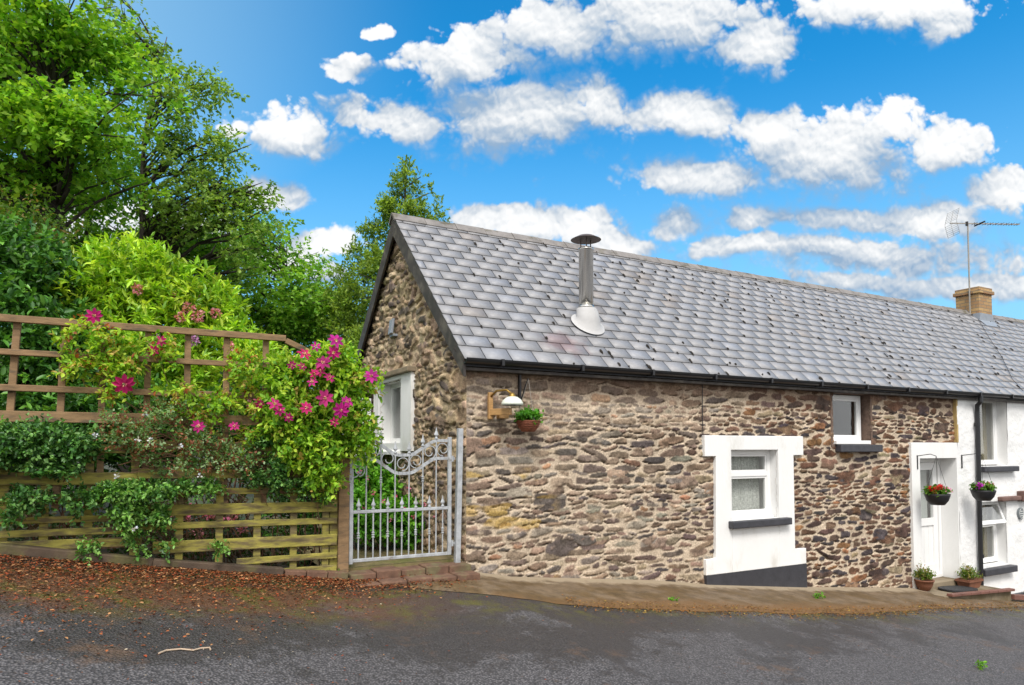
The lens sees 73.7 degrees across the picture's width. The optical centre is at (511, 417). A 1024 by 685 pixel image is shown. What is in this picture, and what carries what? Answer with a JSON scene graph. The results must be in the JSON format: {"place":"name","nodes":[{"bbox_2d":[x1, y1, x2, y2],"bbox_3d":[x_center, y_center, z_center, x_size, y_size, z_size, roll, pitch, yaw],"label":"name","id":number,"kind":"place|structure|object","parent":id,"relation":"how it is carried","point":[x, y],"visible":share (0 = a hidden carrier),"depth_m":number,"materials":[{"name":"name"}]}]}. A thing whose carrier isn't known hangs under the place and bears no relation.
{"place":"outdoors","nodes":[
{"label":"outdoors","id":0,"kind":"place"},
{"bbox_2d":[0,175,85,485],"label":"tree","id":1,"kind":"object","parent":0,"point":[42,220],"visible":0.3,"depth_m":9.25,"materials":[{"name":"green plant"}]},
{"bbox_2d":[245,516,427,565],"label":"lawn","id":2,"kind":"structure","parent":0,"point":[383,552],"depth_m":7.90,"materials":[{"name":"green plant"}]},
{"bbox_2d":[0,454,1008,613],"bbox_3d":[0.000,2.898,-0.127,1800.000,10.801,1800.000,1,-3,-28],"label":"ground","id":3,"kind":"structure","parent":0,"point":[250,498],"depth_m":6.50,"materials":[{"name":"brown soil"}]},
{"bbox_2d":[0,413,114,540],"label":"dark green shrub","id":4,"kind":"object","parent":3,"relation":"on","point":[57,445],"visible":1,"depth_m":5.18,"materials":[{"name":"green plant"}]},
{"bbox_2d":[2,149,128,408],"bbox_3d":[-11.882,-2.433,15.593,6.264,7.656,4.078,0,-3,-10],"label":"broadleaf tree","id":5,"kind":"object","parent":3,"relation":"on","point":[79,241],"visible":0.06,"depth_m":15.38,"materials":[{"name":"green plant"}]},
{"bbox_2d":[28,120,156,262],"bbox_3d":[-10.041,-3.050,16.372,3.136,8.569,2.820,1,-3,-28],"label":"tree","id":6,"kind":"object","parent":3,"relation":"on","point":[129,179],"visible":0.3,"depth_m":16.38,"materials":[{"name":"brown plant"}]},
{"bbox_2d":[0,0,191,486],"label":"broadleaf tree","id":7,"kind":"object","parent":3,"relation":"on","point":[41,69],"visible":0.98,"depth_m":12.54,"materials":[{"name":"green plant"}]},
{"bbox_2d":[0,209,210,502],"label":"laurel shrub","id":8,"kind":"object","parent":3,"relation":"on","point":[24,270],"visible":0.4,"depth_m":7.79,"materials":[{"name":"green plant"}]},
{"bbox_2d":[0,543,283,576],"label":"kerb sleeper","id":9,"kind":"object","parent":3,"relation":"on","point":[36,552],"visible":0.62,"depth_m":5.48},
{"bbox_2d":[73,475,230,564],"bbox_3d":[-2.930,0.872,5.617,1.130,0.782,0.604,1,-3,-28],"label":"trailing shrub","id":10,"kind":"object","parent":3,"relation":"on","point":[118,494],"visible":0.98,"depth_m":5.49,"materials":[{"name":"green plant"}]},
{"bbox_2d":[47,308,272,565],"bbox_3d":[-2.863,0.257,5.722,1.728,2.190,0.563,1,-3,-28],"label":"clematis","id":11,"kind":"object","parent":3,"relation":"on","point":[99,361],"visible":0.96,"depth_m":5.62,"materials":[{"name":"green plant"}]},
{"bbox_2d":[8,462,320,566],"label":"undergrowth","id":12,"kind":"object","parent":3,"relation":"on","point":[99,524],"visible":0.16,"depth_m":6.56,"materials":[{"name":"green plant"}]},
{"bbox_2d":[0,314,337,570],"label":"trellis fence","id":13,"kind":"object","parent":3,"relation":"on","point":[326,540],"visible":0.45,"depth_m":5.75,"materials":[{"name":"brown wood"}]},
{"bbox_2d":[114,418,312,500],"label":"dead twigs","id":14,"kind":"object","parent":13,"relation":"attached to","point":[166,453],"visible":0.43,"depth_m":5.76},
{"bbox_2d":[235,425,339,566],"bbox_3d":[-2.013,0.747,6.154,0.927,1.341,0.530,1,-3,-28],"label":"ivy","id":15,"kind":"object","parent":13,"relation":"attached to","point":[286,485],"visible":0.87,"depth_m":6.02,"materials":[{"name":"green plant"}]},
{"bbox_2d":[29,226,310,515],"bbox_3d":[-4.312,-0.601,8.810,3.392,3.688,1.834,1,-3,-13],"label":"rhododendron","id":16,"kind":"object","parent":3,"relation":"on","point":[119,289],"visible":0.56,"depth_m":8.51,"materials":[{"name":"green plant"}]},
{"bbox_2d":[71,217,271,480],"bbox_3d":[-8.885,-1.663,17.843,4.625,7.291,4.355,1,-3,-28],"label":"broadleaf tree","id":17,"kind":"object","parent":3,"relation":"on","point":[202,250],"visible":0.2,"depth_m":17.55,"materials":[{"name":"green plant"}]},
{"bbox_2d":[92,392,264,562],"bbox_3d":[-2.766,0.546,5.721,1.294,1.502,0.616,1,-3,-28],"label":"cotoneaster","id":18,"kind":"object","parent":3,"relation":"on","point":[139,446],"visible":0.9,"depth_m":5.64,"materials":[{"name":"green plant"}]},
{"bbox_2d":[83,0,290,471],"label":"broadleaf tree","id":19,"kind":"object","parent":3,"relation":"on","point":[213,202],"visible":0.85,"depth_m":15.89,"materials":[{"name":"green plant"}]},
{"bbox_2d":[9,368,369,548],"bbox_3d":[-3.845,0.475,7.712,4.635,2.382,1.510,1,-3,-22],"label":"garden hedge","id":20,"kind":"object","parent":3,"relation":"on","point":[282,498],"visible":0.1,"depth_m":7.75,"materials":[{"name":"green plant"}]},
{"bbox_2d":[142,399,255,540],"bbox_3d":[-3.287,0.648,7.328,1.373,1.707,0.870,0,-3,0],"label":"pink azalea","id":21,"kind":"object","parent":3,"relation":"on","point":[192,532],"visible":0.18,"depth_m":7.18,"materials":[{"name":"green plant"}]},
{"bbox_2d":[211,207,354,494],"bbox_3d":[-6.747,-1.881,19.733,5.286,8.583,4.353,1,-3,-28],"label":"broadleaf tree","id":22,"kind":"object","parent":3,"relation":"on","point":[294,315],"visible":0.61,"depth_m":19.46,"materials":[{"name":"green plant"}]},
{"bbox_2d":[283,569,347,579],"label":"brick kerb","id":23,"kind":"structure","parent":3,"relation":"on","point":[334,574],"depth_m":6.18,"materials":[{"name":"brown brick"}]},
{"bbox_2d":[249,335,387,566],"bbox_3d":[-1.751,0.367,6.231,1.270,2.203,0.698,1,-3,-28],"label":"clematis","id":24,"kind":"object","parent":3,"relation":"on","point":[297,410],"visible":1,"depth_m":6.09,"materials":[{"name":"green plant"}]},
{"bbox_2d":[337,434,349,571],"bbox_3d":[-1.601,0.872,6.454,0.100,1.420,0.110,1,-3,-28],"label":"gate post","id":25,"kind":"object","parent":3,"relation":"on","point":[343,536],"visible":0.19,"depth_m":6.40,"materials":[{"name":"brown wood"}]},
{"bbox_2d":[354,446,390,534],"bbox_3d":[-1.889,1.018,9.174,0.995,1.341,0.805,1,-3,-28],"label":"dark ivy","id":26,"kind":"object","parent":3,"relation":"on","point":[377,457],"visible":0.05,"depth_m":9.14,"materials":[{"name":"green plant"}]},
{"bbox_2d":[314,154,450,462],"bbox_3d":[-2.989,-2.420,19.038,5.307,10.020,5.701,1,-3,-28],"label":"conifer","id":27,"kind":"object","parent":3,"relation":"on","point":[346,294],"visible":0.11,"depth_m":18.75,"materials":[{"name":"green plant"}]},
{"bbox_2d":[353,456,433,550],"bbox_3d":[-1.456,1.084,8.423,1.903,1.301,1.810,1,-3,-28],"label":"flower bed plant","id":28,"kind":"object","parent":3,"relation":"on","point":[373,483],"visible":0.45,"depth_m":7.98,"materials":[{"name":"green plant"}]},
{"bbox_2d":[348,555,479,587],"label":"gate steps","id":29,"kind":"structure","parent":3,"relation":"on","point":[441,568],"depth_m":6.61,"materials":[{"name":"brown stone"}]},
{"bbox_2d":[354,212,966,588],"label":"stone cottage","id":30,"kind":"structure","parent":3,"relation":"on","point":[702,424],"depth_m":8.82,"materials":[{"name":"brown stone"}]},
{"bbox_2d":[390,382,400,442],"bbox_3d":[-1.467,-0.061,9.261,0.060,0.830,0.940,1,-3,-28],"label":"window","id":31,"kind":"structure","parent":30,"relation":"in","point":[393,438],"depth_m":9.62,"materials":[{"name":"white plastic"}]},
{"bbox_2d":[488,389,522,418],"bbox_3d":[-0.050,-0.136,7.101,0.230,0.312,0.401,2,-3,-38],"label":"wall lamp","id":32,"kind":"object","parent":30,"relation":"attached to","point":[511,399],"visible":1,"depth_m":7.08,"materials":[{"name":"brown wood"}]},
{"bbox_2d":[518,375,527,399],"bbox_3d":[0.121,-0.300,7.337,0.028,0.320,0.167,2,-3,-38],"label":"basket bracket","id":33,"kind":"object","parent":30,"relation":"attached to","point":[519,387],"visible":0.74,"depth_m":7.37,"materials":[{"name":"black metal"}]},
{"bbox_2d":[513,378,543,431],"bbox_3d":[0.173,-0.129,7.259,0.335,0.571,0.354,-1,-3,24],"label":"hanging basket","id":34,"kind":"object","parent":33,"relation":"hanging from","point":[526,420],"visible":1,"depth_m":7.18,"materials":[{"name":"ceramic"}]},
{"bbox_2d":[731,450,770,516],"bbox_3d":[3.119,0.888,9.211,0.875,0.890,0.152,1,-3,-28],"label":"window","id":35,"kind":"structure","parent":30,"relation":"in","point":[746,473],"depth_m":9.30,"materials":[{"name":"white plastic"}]},
{"bbox_2d":[832,395,860,440],"bbox_3d":[4.937,0.013,10.224,0.800,0.685,0.070,1,-3,-28],"label":"window","id":36,"kind":"structure","parent":30,"relation":"in","point":[856,399],"depth_m":10.34,"materials":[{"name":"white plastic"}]},
{"bbox_2d":[917,454,935,468],"bbox_3d":[6.441,0.692,10.631,0.022,0.246,0.327,1,-3,-28],"label":"basket bracket","id":37,"kind":"object","parent":30,"relation":"attached to","point":[922,455],"visible":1,"depth_m":10.72,"materials":[{"name":"black metal"}]},
{"bbox_2d":[921,456,952,504],"bbox_3d":[6.507,0.973,10.481,0.430,0.751,0.398,1,-3,-28],"label":"hanging basket","id":38,"kind":"object","parent":37,"relation":"hanging from","point":[936,494],"visible":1,"depth_m":10.37,"materials":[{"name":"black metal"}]},
{"bbox_2d":[920,462,938,572],"bbox_3d":[6.726,1.669,11.280,0.870,1.840,0.105,1,-3,-28],"label":"door","id":39,"kind":"structure","parent":30,"relation":"in","point":[930,547],"depth_m":11.38,"materials":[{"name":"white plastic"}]},
{"bbox_2d":[837,286,1023,594],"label":"white cottage","id":40,"kind":"structure","parent":3,"relation":"on","point":[956,347],"depth_m":12.17,"materials":[{"name":"paint"}]},
{"bbox_2d":[961,453,981,467],"bbox_3d":[7.536,0.717,11.213,0.022,0.246,0.347,1,-3,-28],"label":"basket bracket","id":41,"kind":"object","parent":40,"relation":"attached to","point":[962,459],"visible":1,"depth_m":11.33,"materials":[{"name":"black metal"}]},
{"bbox_2d":[968,456,996,500],"bbox_3d":[7.616,0.987,11.041,0.448,0.731,0.401,1,-3,-28],"label":"hanging basket","id":42,"kind":"object","parent":41,"relation":"hanging from","point":[982,490],"visible":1,"depth_m":10.95,"materials":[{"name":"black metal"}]},
{"bbox_2d":[945,208,1019,313],"bbox_3d":[10.728,-3.404,15.456,1.640,2.551,0.400,0,-3,-3],"label":"tv aerial","id":43,"kind":"object","parent":40,"relation":"attached to","point":[966,223],"visible":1,"depth_m":15.45,"materials":[{"name":"black metal"}]},
{"bbox_2d":[980,398,997,464],"bbox_3d":[8.227,0.251,12.046,0.890,1.170,0.152,1,-3,-28],"label":"window","id":44,"kind":"structure","parent":40,"relation":"in","point":[983,428],"depth_m":12.19,"materials":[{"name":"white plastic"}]},
{"bbox_2d":[982,501,1006,562],"bbox_3d":[8.206,1.989,11.862,0.850,1.080,0.324,1,-3,-28],"label":"window","id":45,"kind":"structure","parent":40,"relation":"in","point":[986,523],"depth_m":12.05,"materials":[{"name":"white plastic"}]},
{"bbox_2d":[978,319,1022,390],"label":"aerial cable","id":46,"kind":"object","parent":40,"relation":"attached to","point":[1000,355],"visible":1,"depth_m":13.56,"materials":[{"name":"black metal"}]},
{"bbox_2d":[1016,507,1023,518],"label":"house plaque","id":47,"kind":"object","parent":40,"relation":"attached to","point":[1020,513],"visible":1,"depth_m":12.10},
{"bbox_2d":[0,563,1023,684],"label":"road","id":48,"kind":"structure","parent":0,"point":[499,640],"depth_m":4.97,"materials":[{"name":"grey asphalt"}]},
{"bbox_2d":[158,647,210,653],"bbox_3d":[-1.881,1.341,3.925,0.294,0.046,0.051,2,-3,-44],"label":"fallen twig","id":49,"kind":"object","parent":48,"relation":"on","point":[184,649],"visible":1,"depth_m":3.93,"materials":[{"name":"beige wood"}]},
{"bbox_2d":[0,554,475,659],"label":"leaf litter","id":50,"kind":"object","parent":48,"relation":"on","point":[347,582],"visible":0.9,"depth_m":5.22,"materials":[{"name":"brown plant"}]},
{"bbox_2d":[0,585,1020,684],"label":"scattered litter","id":51,"kind":"object","parent":48,"relation":"on","point":[258,641],"visible":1,"depth_m":4.35,"materials":[{"name":"brown plant"}]},
{"bbox_2d":[562,594,1023,620],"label":"needle litter","id":52,"kind":"object","parent":48,"relation":"on","point":[905,611],"visible":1,"depth_m":7.83,"materials":[{"name":"brown plant"}]},
{"bbox_2d":[974,659,987,669],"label":"weed","id":53,"kind":"object","parent":48,"relation":"on","point":[980,665],"visible":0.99,"depth_m":6.38,"materials":[{"name":"green plant"}]},
{"bbox_2d":[0,0,1023,404],"label":"sky","id":54,"kind":"structure","parent":0,"point":[828,143],"materials":[{"name":"blue"}]},
{"bbox_2d":[408,572,1023,613],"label":"pavement","id":55,"kind":"structure","parent":0,"point":[591,592],"depth_m":7.71,"materials":[{"name":"concrete"}]},
{"bbox_2d":[454,428,462,562],"bbox_3d":[-0.548,0.836,7.000,0.085,1.441,0.055,1,-3,-28],"label":"gate hinge post","id":56,"kind":"object","parent":55,"relation":"on","point":[458,499],"visible":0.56,"depth_m":6.98,"materials":[{"name":"metal"}]},
{"bbox_2d":[349,427,454,564],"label":"iron gate","id":57,"kind":"structure","parent":56,"relation":"attached to","point":[450,458],"depth_m":6.74,"materials":[{"name":"metal"}]},
{"bbox_2d":[812,591,825,598],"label":"weed","id":58,"kind":"object","parent":55,"relation":"on","point":[816,596],"visible":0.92,"depth_m":8.69,"materials":[{"name":"green plant"}]},
{"bbox_2d":[912,558,936,590],"bbox_3d":[6.379,2.424,10.572,0.327,0.489,0.385,-1,-3,19],"label":"flower pot","id":59,"kind":"object","parent":55,"relation":"on","point":[926,582],"visible":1,"depth_m":10.49,"materials":[{"name":"ceramic"}]},
{"bbox_2d":[929,585,1014,600],"bbox_3d":[7.114,2.961,10.728,1.850,0.620,0.555,1,-3,-28],"label":"doorstep","id":60,"kind":"object","parent":55,"relation":"on","point":[990,593],"visible":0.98,"depth_m":10.62,"materials":[{"name":"concrete"}]},
{"bbox_2d":[938,585,977,591],"bbox_3d":[7.021,2.703,10.754,0.720,0.058,0.380,1,-3,-28],"label":"doormat","id":61,"kind":"object","parent":60,"relation":"on","point":[954,588],"visible":0.93,"depth_m":10.68,"materials":[{"name":"rubber"}]},
{"bbox_2d":[954,563,983,587],"bbox_3d":[7.422,2.559,11.088,0.454,0.404,0.357,0,-3,-10],"label":"flower trough","id":62,"kind":"object","parent":60,"relation":"on","point":[973,579],"visible":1,"depth_m":11.04,"materials":[{"name":"ceramic"}]},
{"bbox_2d":[1011,594,1023,599],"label":"tile kerb","id":63,"kind":"structure","parent":55,"relation":"on","point":[1017,596],"depth_m":11.00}
]}

